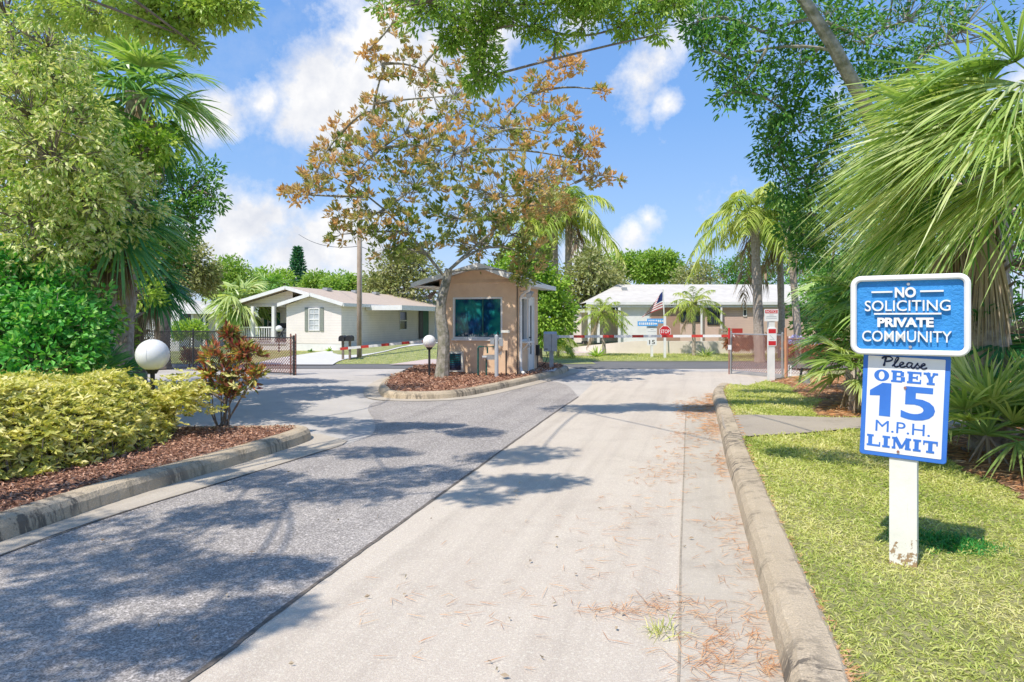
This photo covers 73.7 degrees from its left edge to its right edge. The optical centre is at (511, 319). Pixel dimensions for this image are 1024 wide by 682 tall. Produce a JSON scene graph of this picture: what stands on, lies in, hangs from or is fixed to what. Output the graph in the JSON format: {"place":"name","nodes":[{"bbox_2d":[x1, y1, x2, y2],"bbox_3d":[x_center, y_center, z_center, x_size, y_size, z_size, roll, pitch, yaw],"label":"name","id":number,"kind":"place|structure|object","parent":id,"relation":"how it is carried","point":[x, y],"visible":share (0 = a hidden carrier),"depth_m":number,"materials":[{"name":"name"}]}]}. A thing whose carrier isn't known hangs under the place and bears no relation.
{"place":"outdoors","nodes":[
{"label":"outdoors","id":0,"kind":"place"},
{"bbox_2d":[0,424,295,511],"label":"mulch","id":1,"kind":"object","parent":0,"point":[122,463],"visible":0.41,"depth_m":6.96,"materials":[{"name":"brown wood"}]},
{"bbox_2d":[0,241,127,374],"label":"hibiscus shrub","id":2,"kind":"object","parent":1,"relation":"on","point":[39,318],"visible":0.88,"depth_m":8.65,"materials":[{"name":"green plant"}]},
{"bbox_2d":[0,365,180,479],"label":"hedge","id":3,"kind":"object","parent":1,"relation":"on","point":[79,419],"visible":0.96,"depth_m":6.96,"materials":[{"name":"yellow plant"}]},
{"bbox_2d":[135,339,169,389],"bbox_3d":[-4.581,0.869,8.699,0.400,1.242,0.401,0,0,0],"label":"globe lamp","id":4,"kind":"object","parent":1,"relation":"on","point":[152,356],"visible":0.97,"depth_m":8.58,"materials":[{"name":"white glass"}]},
{"bbox_2d":[136,361,238,429],"bbox_3d":[-4.121,0.963,8.569,1.445,0.842,1.194,0,0,28],"label":"schefflera shrub","id":5,"kind":"object","parent":1,"relation":"on","point":[187,394],"visible":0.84,"depth_m":8.49,"materials":[{"name":"yellow plant"}]},
{"bbox_2d":[195,320,271,426],"bbox_3d":[-3.749,0.747,9.195,1.081,1.526,0.692,0,0,15],"label":"croton bush","id":6,"kind":"object","parent":1,"relation":"on","point":[239,344],"visible":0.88,"depth_m":9.16,"materials":[{"name":"red plant"}]},
{"bbox_2d":[150,300,257,346],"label":"grey house","id":7,"kind":"structure","parent":0,"point":[192,315],"depth_m":36.52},
{"bbox_2d":[0,381,577,681],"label":"asphalt lane","id":8,"kind":"structure","parent":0,"point":[92,603],"depth_m":4.74,"materials":[{"name":"grey asphalt"}]},
{"bbox_2d":[0,397,577,681],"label":"road joint","id":9,"kind":"object","parent":8,"relation":"on","point":[229,649],"visible":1,"depth_m":4.68,"materials":[{"name":"grey concrete"}]},
{"bbox_2d":[259,342,437,363],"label":"driveway","id":10,"kind":"structure","parent":0,"point":[326,357],"depth_m":26.88,"materials":[{"name":"concrete"}]},
{"bbox_2d":[170,334,594,363],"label":"lawn","id":11,"kind":"structure","parent":0,"point":[384,348],"depth_m":27.98,"materials":[{"name":"green plant"}]},
{"bbox_2d":[170,318,209,349],"bbox_3d":[-12.690,0.730,26.971,1.830,1.741,1.110,0,0,15],"label":"yellow shrub","id":12,"kind":"object","parent":11,"relation":"on","point":[198,325],"visible":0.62,"depth_m":26.79,"materials":[{"name":"green plant"}]},
{"bbox_2d":[201,253,259,302],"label":"broadleaf tree","id":13,"kind":"object","parent":11,"relation":"on","point":[232,270],"visible":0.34,"depth_m":59.25,"materials":[{"name":"green plant"}]},
{"bbox_2d":[197,271,280,339],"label":"cabbage palm","id":14,"kind":"object","parent":11,"relation":"on","point":[241,318],"visible":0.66,"depth_m":33.45,"materials":[{"name":"green plant"}]},
{"bbox_2d":[237,269,293,293],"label":"cabbage palm","id":15,"kind":"object","parent":11,"relation":"on","point":[274,280],"visible":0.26,"depth_m":43.75,"materials":[{"name":"green plant"}]},
{"bbox_2d":[295,268,330,288],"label":"broadleaf tree","id":16,"kind":"object","parent":11,"relation":"on","point":[310,280],"visible":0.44,"depth_m":69.02,"materials":[{"name":"green plant"}]},
{"bbox_2d":[229,286,437,350],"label":"cream house","id":17,"kind":"structure","parent":11,"relation":"on","point":[322,319],"depth_m":33.00,"materials":[{"name":"beige paint"}]},
{"bbox_2d":[308,308,319,330],"bbox_3d":[-9.231,-0.012,31.848,0.589,1.058,0.040,0,0,15],"label":"window","id":18,"kind":"structure","parent":17,"relation":"in","point":[313,313],"depth_m":31.85,"materials":[{"name":"white glass"}]},
{"bbox_2d":[419,311,428,338],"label":"door","id":19,"kind":"structure","parent":17,"relation":"in","point":[423,315],"depth_m":40.83,"materials":[{"name":"green metal"}]},
{"bbox_2d":[318,268,366,291],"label":"broadleaf tree","id":20,"kind":"object","parent":11,"relation":"on","point":[338,281],"visible":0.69,"depth_m":65.42,"materials":[{"name":"green plant"}]},
{"bbox_2d":[357,198,361,357],"bbox_3d":[-6.033,-1.656,27.000,0.212,6.900,0.212,0,0,-15],"label":"utility pole","id":21,"kind":"object","parent":11,"relation":"on","point":[359,296],"visible":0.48,"depth_m":26.92,"materials":[{"name":"brown wood"}]},
{"bbox_2d":[353,239,443,304],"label":"oak tree","id":22,"kind":"object","parent":11,"relation":"on","point":[382,284],"visible":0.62,"depth_m":43.96,"materials":[{"name":"green plant"}]},
{"bbox_2d":[486,238,580,361],"bbox_3d":[0.535,-0.747,25.045,3.950,4.596,2.185,0,0,15],"label":"ficus tree","id":23,"kind":"object","parent":11,"relation":"on","point":[560,320],"visible":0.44,"depth_m":24.66,"materials":[{"name":"green plant"}]},
{"bbox_2d":[494,207,608,341],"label":"queen palm","id":24,"kind":"object","parent":11,"relation":"on","point":[563,236],"visible":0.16,"depth_m":41.69,"materials":[{"name":"green plant"}]},
{"bbox_2d":[498,190,611,275],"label":"queen palm","id":25,"kind":"object","parent":11,"relation":"on","point":[590,233],"visible":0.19,"depth_m":40.68,"materials":[{"name":"green plant"}]},
{"bbox_2d":[1,368,795,555],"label":"exit road","id":26,"kind":"structure","parent":0,"point":[335,402],"depth_m":13.68,"materials":[{"name":"grey asphalt"}]},
{"bbox_2d":[0,0,166,370],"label":"shade tree","id":27,"kind":"object","parent":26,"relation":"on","point":[158,261],"visible":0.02,"depth_m":14.10,"materials":[{"name":"green plant"}]},
{"bbox_2d":[0,182,197,355],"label":"cabbage palm","id":28,"kind":"object","parent":26,"relation":"on","point":[121,280],"visible":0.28,"depth_m":10.95,"materials":[{"name":"green plant"}]},
{"bbox_2d":[58,342,157,388],"bbox_3d":[-6.690,0.872,11.253,1.743,1.034,1.845,0,0,-23],"label":"saw palmetto","id":29,"kind":"object","parent":26,"relation":"on","point":[121,357],"visible":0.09,"depth_m":11.22,"materials":[{"name":"green plant"}]},
{"bbox_2d":[35,107,186,344],"bbox_3d":[-7.105,-1.000,12.014,2.308,5.125,3.801,0,0,-32],"label":"lime tree","id":30,"kind":"object","parent":26,"relation":"on","point":[152,141],"visible":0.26,"depth_m":11.45,"materials":[{"name":"green plant"}]},
{"bbox_2d":[30,21,240,373],"bbox_3d":[-6.702,-1.710,12.264,3.344,6.972,3.269,0,0,15],"label":"cabbage palm","id":31,"kind":"object","parent":26,"relation":"on","point":[136,98],"visible":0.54,"depth_m":12.12,"materials":[{"name":"green plant"}]},
{"bbox_2d":[134,255,203,379],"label":"cabbage palm","id":32,"kind":"object","parent":26,"relation":"on","point":[150,315],"visible":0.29,"depth_m":15.43,"materials":[{"name":"green plant"}]},
{"bbox_2d":[0,434,347,554],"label":"gutter","id":33,"kind":"object","parent":26,"relation":"on","point":[318,443],"visible":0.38,"depth_m":6.39,"materials":[{"name":"concrete"}]},
{"bbox_2d":[364,367,578,400],"bbox_3d":[-1.393,1.587,18.603,5.430,0.001,10.555,0,0,15],"label":"gutter","id":34,"kind":"object","parent":26,"relation":"on","point":[371,391],"visible":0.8,"depth_m":15.29,"materials":[{"name":"concrete"}]},
{"bbox_2d":[385,362,562,390],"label":"mulch","id":35,"kind":"object","parent":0,"point":[420,375],"visible":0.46,"depth_m":16.56,"materials":[{"name":"brown wood"}]},
{"bbox_2d":[339,339,437,349],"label":"barrier gate","id":36,"kind":"structure","parent":35,"relation":"on","point":[379,345],"depth_m":19.21,"materials":[{"name":"white metal"}]},
{"bbox_2d":[423,335,435,377],"bbox_3d":[-2.083,0.938,17.199,0.330,1.105,0.331,0,0,0],"label":"globe lamp","id":37,"kind":"object","parent":35,"relation":"on","point":[429,342],"visible":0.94,"depth_m":17.12,"materials":[{"name":"white glass"}]},
{"bbox_2d":[276,1,627,377],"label":"magnolia tree","id":38,"kind":"object","parent":35,"relation":"on","point":[501,217],"visible":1,"depth_m":17.12,"materials":[{"name":"brown plant"}]},
{"bbox_2d":[411,263,555,374],"bbox_3d":[-0.699,-0.016,19.428,3.320,2.952,3.203,0,0,15],"label":"gatehouse","id":39,"kind":"object","parent":35,"relation":"on","point":[483,307],"visible":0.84,"depth_m":18.31,"materials":[{"name":"beige paint"}]},
{"bbox_2d":[451,297,501,340],"bbox_3d":[-0.918,-0.020,18.323,1.450,1.160,0.150,0,0,15],"label":"window","id":40,"kind":"structure","parent":39,"relation":"in","point":[474,318],"depth_m":18.35,"materials":[{"name":"teal glass"}]},
{"bbox_2d":[522,297,533,349],"bbox_3d":[0.382,0.105,18.585,0.300,1.450,0.720,0,0,15],"label":"window","id":41,"kind":"structure","parent":39,"relation":"in","point":[524,300],"depth_m":18.84,"materials":[{"name":"white paint"}]},
{"bbox_2d":[529,299,532,370],"bbox_3d":[0.533,0.422,19.290,0.120,2.017,0.574,0,0,15],"label":"door","id":42,"kind":"structure","parent":39,"relation":"in","point":[530,300],"depth_m":19.38,"materials":[{"name":"white paint"}]},
{"bbox_2d":[490,334,502,376],"bbox_3d":[-0.390,0.940,17.200,0.320,1.140,0.100,0,0,0],"label":"card reader","id":43,"kind":"object","parent":35,"relation":"on","point":[498,342],"visible":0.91,"depth_m":17.16,"materials":[{"name":"grey paint"}]},
{"bbox_2d":[538,332,734,366],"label":"barrier gate","id":44,"kind":"structure","parent":35,"relation":"on","point":[550,342],"depth_m":20.43,"materials":[{"name":"white metal"}]},
{"bbox_2d":[188,371,807,681],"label":"concrete lane","id":45,"kind":"structure","parent":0,"point":[583,452],"depth_m":4.28,"materials":[{"name":"beige concrete"}]},
{"bbox_2d":[269,393,783,681],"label":"pine needles","id":46,"kind":"object","parent":45,"relation":"on","point":[720,472],"visible":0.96,"depth_m":3.76,"materials":[{"name":"plant"}]},
{"bbox_2d":[636,610,692,642],"bbox_3d":[0.781,1.540,3.469,0.306,0.102,0.292,0,0,15],"label":"grass tuft","id":47,"kind":"object","parent":45,"relation":"on","point":[657,629],"visible":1,"depth_m":3.46,"materials":[{"name":"green plant"}]},
{"bbox_2d":[680,394,783,681],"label":"gutter","id":48,"kind":"object","parent":45,"relation":"on","point":[710,497],"visible":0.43,"depth_m":4.23,"materials":[{"name":"concrete"}]},
{"bbox_2d":[677,407,686,681],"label":"road joint","id":49,"kind":"object","parent":48,"relation":"on","point":[679,660],"visible":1,"depth_m":4.19,"materials":[{"name":"grey concrete"}]},
{"bbox_2d":[784,328,791,377],"bbox_3d":[7.478,0.910,18.500,0.197,1.380,0.070,0,0,0],"label":"fence post","id":50,"kind":"object","parent":45,"relation":"on","point":[785,351],"visible":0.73,"depth_m":18.47,"materials":[{"name":"brown paint"}]},
{"bbox_2d":[730,331,783,376],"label":"chain link gate","id":51,"kind":"structure","parent":50,"relation":"attached to","point":[781,355],"depth_m":19.46,"materials":[{"name":"metal"}]},
{"bbox_2d":[0,0,1023,320],"label":"sky","id":52,"kind":"structure","parent":0,"point":[282,79],"materials":[{"name":"blue"}]},
{"bbox_2d":[8,321,1021,373],"bbox_3d":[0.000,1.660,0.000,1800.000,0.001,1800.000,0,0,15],"label":"ground","id":53,"kind":"structure","parent":0,"point":[806,369],"depth_m":23.21,"materials":[{"name":"green plant"}]},
{"bbox_2d":[0,0,173,293],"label":"willow oak","id":54,"kind":"object","parent":53,"relation":"on","point":[59,176],"visible":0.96,"depth_m":9.22,"materials":[{"name":"green plant"}]},
{"bbox_2d":[20,0,267,66],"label":"overhanging oak","id":55,"kind":"object","parent":53,"relation":"on","point":[182,22],"visible":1,"depth_m":7.57,"materials":[{"name":"green plant"}]},
{"bbox_2d":[0,425,311,541],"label":"kerb","id":56,"kind":"structure","parent":53,"relation":"on","point":[21,519],"depth_m":6.22,"materials":[{"name":"concrete"}]},
{"bbox_2d":[133,110,233,381],"bbox_3d":[-8.121,-1.556,15.293,3.545,6.223,2.309,0,0,-21],"label":"live oak","id":57,"kind":"object","parent":53,"relation":"on","point":[194,203],"visible":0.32,"depth_m":15.29,"materials":[{"name":"green plant"}]},
{"bbox_2d":[146,225,227,368],"bbox_3d":[-11.836,-0.900,21.972,5.036,4.954,2.450,0,0,3],"label":"olive oak","id":58,"kind":"object","parent":53,"relation":"on","point":[206,278],"visible":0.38,"depth_m":21.93,"materials":[{"name":"green plant"}]},
{"bbox_2d":[247,264,298,296],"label":"broadleaf tree","id":59,"kind":"object","parent":53,"relation":"on","point":[290,276],"visible":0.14,"depth_m":71.98,"materials":[{"name":"green plant"}]},
{"bbox_2d":[286,245,307,286],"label":"norfolk pine","id":60,"kind":"object","parent":53,"relation":"on","point":[297,260],"visible":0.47,"depth_m":79.63,"materials":[{"name":"green plant"}]},
{"bbox_2d":[378,364,568,398],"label":"kerb","id":61,"kind":"structure","parent":53,"relation":"on","point":[384,390],"depth_m":14.55,"materials":[{"name":"concrete"}]},
{"bbox_2d":[592,248,651,283],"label":"umbrella pine","id":62,"kind":"object","parent":53,"relation":"on","point":[627,258],"visible":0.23,"depth_m":61.82,"materials":[{"name":"green plant"}]},
{"bbox_2d":[626,245,685,283],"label":"broadleaf tree","id":63,"kind":"object","parent":53,"relation":"on","point":[658,265],"visible":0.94,"depth_m":60.50,"materials":[{"name":"green plant"}]},
{"bbox_2d":[712,383,849,681],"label":"kerb","id":64,"kind":"structure","parent":53,"relation":"on","point":[806,648],"depth_m":3.86,"materials":[{"name":"concrete"}]},
{"bbox_2d":[724,383,866,681],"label":"pine needles","id":65,"kind":"object","parent":64,"relation":"on","point":[849,669],"visible":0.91,"depth_m":3.21,"materials":[{"name":"plant"}]},
{"bbox_2d":[172,361,1015,367],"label":"street","id":66,"kind":"structure","parent":0,"point":[672,364],"depth_m":23.65,"materials":[{"name":"grey asphalt"}]},
{"bbox_2d":[144,329,235,367],"bbox_3d":[-10.475,0.910,21.427,4.883,1.260,0.109,0,0,24],"label":"chain link fence","id":67,"kind":"object","parent":66,"relation":"on","point":[193,345],"visible":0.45,"depth_m":21.27,"materials":[{"name":"black metal"}]},
{"bbox_2d":[237,335,294,374],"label":"chain link gate","id":68,"kind":"structure","parent":67,"relation":"attached to","point":[293,357],"depth_m":19.81,"materials":[{"name":"black metal"}]},
{"bbox_2d":[684,181,831,362],"bbox_3d":[9.114,-1.668,25.340,5.357,6.851,5.167,0,0,15],"label":"queen palm","id":69,"kind":"object","parent":66,"relation":"on","point":[750,213],"visible":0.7,"depth_m":25.35,"materials":[{"name":"green plant"}]},
{"bbox_2d":[737,197,830,363],"bbox_3d":[10.016,-1.412,24.840,3.468,6.352,3.306,0,0,15],"label":"queen palm","id":70,"kind":"object","parent":66,"relation":"on","point":[795,310],"visible":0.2,"depth_m":24.63,"materials":[{"name":"green plant"}]},
{"bbox_2d":[544,351,1020,360],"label":"verge","id":71,"kind":"structure","parent":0,"point":[661,357],"depth_m":26.97,"materials":[{"name":"green plant"}]},
{"bbox_2d":[542,334,577,358],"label":"date palm","id":72,"kind":"object","parent":71,"relation":"on","point":[568,350],"visible":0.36,"depth_m":27.55,"materials":[{"name":"green plant"}]},
{"bbox_2d":[577,297,632,355],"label":"date palm","id":73,"kind":"object","parent":71,"relation":"on","point":[599,313],"visible":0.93,"depth_m":29.18,"materials":[{"name":"green plant"}]},
{"bbox_2d":[638,319,662,356],"bbox_3d":[5.761,0.818,28.214,1.168,1.724,0.152,0,0,0],"label":"street sign","id":74,"kind":"object","parent":71,"relation":"on","point":[651,324],"visible":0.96,"depth_m":28.19,"materials":[{"name":"white paint"}]},
{"bbox_2d":[643,289,664,316],"bbox_3d":[6.395,-0.086,30.771,1.120,2.574,0.105,0,0,-3],"label":"flag pole","id":75,"kind":"object","parent":71,"relation":"on","point":[658,303],"visible":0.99,"depth_m":30.77,"materials":[{"name":"multicoloured fabric"}]},
{"bbox_2d":[662,286,727,355],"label":"date palm","id":76,"kind":"object","parent":71,"relation":"on","point":[693,307],"visible":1,"depth_m":29.21,"materials":[{"name":"green plant"}]},
{"bbox_2d":[572,341,849,353],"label":"retaining wall","id":77,"kind":"structure","parent":71,"relation":"on","point":[677,347],"depth_m":31.13,"materials":[{"name":"beige paint"}]},
{"bbox_2d":[721,332,777,355],"bbox_3d":[10.078,1.028,28.467,2.680,1.145,1.154,0,0,-5],"label":"copper shrub","id":78,"kind":"object","parent":71,"relation":"on","point":[725,346],"visible":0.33,"depth_m":28.36,"materials":[{"name":"red plant"}]},
{"bbox_2d":[723,214,834,357],"bbox_3d":[10.806,-1.414,27.378,4.116,6.334,3.913,0,0,38],"label":"queen palm","id":79,"kind":"object","parent":71,"relation":"on","point":[781,306],"visible":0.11,"depth_m":27.38,"materials":[{"name":"green plant"}]},
{"bbox_2d":[784,256,848,343],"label":"broadleaf tree","id":80,"kind":"object","parent":71,"relation":"on","point":[807,319],"visible":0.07,"depth_m":29.55,"materials":[{"name":"green plant"}]},
{"bbox_2d":[567,332,1018,347],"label":"yard","id":81,"kind":"structure","parent":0,"point":[580,344],"depth_m":38.43,"materials":[{"name":"green plant"}]},
{"bbox_2d":[525,184,626,341],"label":"queen palm","id":82,"kind":"object","parent":81,"relation":"on","point":[595,221],"visible":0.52,"depth_m":40.04,"materials":[{"name":"green plant"}]},
{"bbox_2d":[555,244,631,343],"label":"magnolia tree","id":83,"kind":"object","parent":81,"relation":"on","point":[594,269],"visible":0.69,"depth_m":37.03,"materials":[{"name":"green plant"}]},
{"bbox_2d":[665,258,723,283],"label":"broadleaf tree","id":84,"kind":"object","parent":81,"relation":"on","point":[684,272],"visible":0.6,"depth_m":54.60,"materials":[{"name":"green plant"}]},
{"bbox_2d":[574,284,850,342],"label":"pink house","id":85,"kind":"structure","parent":81,"relation":"on","point":[636,301],"depth_m":33.50,"materials":[{"name":"paint"}]},
{"bbox_2d":[702,251,831,283],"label":"broadleaf tree","id":86,"kind":"object","parent":81,"relation":"on","point":[734,277],"visible":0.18,"depth_m":59.61,"materials":[{"name":"green plant"}]},
{"bbox_2d":[722,415,964,435],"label":"path","id":87,"kind":"structure","parent":0,"point":[763,424],"depth_m":9.61,"materials":[{"name":"concrete"}]},
{"bbox_2d":[723,375,1023,681],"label":"lawn","id":88,"kind":"structure","parent":0,"point":[964,631],"depth_m":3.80,"materials":[{"name":"plant"}]},
{"bbox_2d":[362,0,747,99],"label":"laurel oak","id":89,"kind":"object","parent":88,"relation":"on","point":[482,25],"visible":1,"depth_m":9.26,"materials":[{"name":"green plant"}]},
{"bbox_2d":[764,309,777,380],"bbox_3d":[6.227,0.662,16.457,0.333,1.836,0.146,0,0,0],"label":"notice sign","id":90,"kind":"object","parent":88,"relation":"on","point":[770,316],"visible":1,"depth_m":16.40,"materials":[{"name":"white paint"}]},
{"bbox_2d":[791,2,1023,308],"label":"fan palm","id":91,"kind":"object","parent":88,"relation":"on","point":[940,118],"visible":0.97,"depth_m":5.88,"materials":[{"name":"green plant"}]},
{"bbox_2d":[851,273,970,567],"bbox_3d":[2.396,0.657,4.115,0.616,1.846,0.220,0,0,34],"label":"sign post","id":92,"kind":"object","parent":88,"relation":"on","point":[910,336],"visible":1,"depth_m":4.08,"materials":[{"name":"paint"}]},
{"bbox_2d":[825,104,1023,454],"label":"fan palm","id":93,"kind":"object","parent":88,"relation":"on","point":[994,328],"visible":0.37,"depth_m":7.56,"materials":[{"name":"green plant"}]},
{"bbox_2d":[880,526,1021,560],"bbox_3d":[2.889,1.456,4.544,0.876,0.070,0.723,0,0,15],"label":"grass clump","id":94,"kind":"object","parent":88,"relation":"on","point":[956,540],"visible":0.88,"depth_m":4.47,"materials":[{"name":"green plant"}]},
{"bbox_2d":[768,373,1014,416],"bbox_3d":[9.615,1.474,14.582,7.770,0.001,10.866,0,0,15],"label":"pine straw bed","id":95,"kind":"object","parent":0,"point":[827,403],"visible":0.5,"depth_m":13.10,"materials":[{"name":"brown plant"}]},
{"bbox_2d":[787,336,853,376],"bbox_3d":[9.415,1.030,18.337,3.978,1.180,0.076,0,0,4],"label":"chain link fence","id":96,"kind":"object","parent":95,"relation":"on","point":[801,352],"visible":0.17,"depth_m":18.48,"materials":[{"name":"metal"}]},
{"bbox_2d":[781,311,862,394],"bbox_3d":[6.234,0.739,12.165,2.458,2.280,2.473,0,0,-33],"label":"saw palmetto","id":97,"kind":"object","parent":95,"relation":"on","point":[844,343],"visible":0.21,"depth_m":12.24,"materials":[{"name":"green plant"}]},
{"bbox_2d":[788,334,863,412],"bbox_3d":[5.497,1.001,10.995,2.019,1.627,1.987,0,0,15],"label":"saw palmetto","id":98,"kind":"object","parent":95,"relation":"on","point":[852,384],"visible":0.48,"depth_m":10.93,"materials":[{"name":"green plant"}]},
{"bbox_2d":[669,0,1023,322],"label":"laurel oak","id":99,"kind":"object","parent":95,"relation":"on","point":[827,32],"visible":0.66,"depth_m":9.74,"materials":[{"name":"green plant"}]},
{"bbox_2d":[784,240,923,340],"bbox_3d":[6.846,0.036,13.352,2.902,3.320,2.859,0,0,15],"label":"saw palmetto","id":100,"kind":"object","parent":95,"relation":"on","point":[806,287],"visible":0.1,"depth_m":13.61,"materials":[{"name":"green plant"}]},
{"bbox_2d":[795,265,928,361],"bbox_3d":[6.023,0.325,11.486,2.475,2.742,2.647,0,0,15],"label":"saw palmetto","id":101,"kind":"object","parent":95,"relation":"on","point":[842,305],"visible":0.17,"depth_m":11.56,"materials":[{"name":"green plant"}]},
{"bbox_2d":[830,152,1023,375],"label":"broadleaf tree","id":102,"kind":"object","parent":95,"relation":"on","point":[1018,282],"visible":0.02,"depth_m":17.54,"materials":[{"name":"green plant"}]},
{"bbox_2d":[947,425,1023,498],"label":"pine straw bed","id":103,"kind":"object","parent":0,"point":[1000,480],"visible":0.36,"depth_m":6.74,"materials":[{"name":"brown plant"}]},
{"bbox_2d":[880,342,1023,479],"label":"saw palmetto","id":104,"kind":"object","parent":103,"relation":"on","point":[991,392],"visible":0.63,"depth_m":6.74,"materials":[{"name":"green plant"}]},
{"bbox_2d":[948,347,1023,455],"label":"saw palmetto","id":105,"kind":"object","parent":103,"relation":"on","point":[974,410],"visible":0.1,"depth_m":7.31,"materials":[{"name":"green plant"}]},
{"bbox_2d":[952,297,1023,434],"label":"saw palmetto","id":106,"kind":"object","parent":103,"relation":"on","point":[1017,345],"visible":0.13,"depth_m":7.51,"materials":[{"name":"green plant"}]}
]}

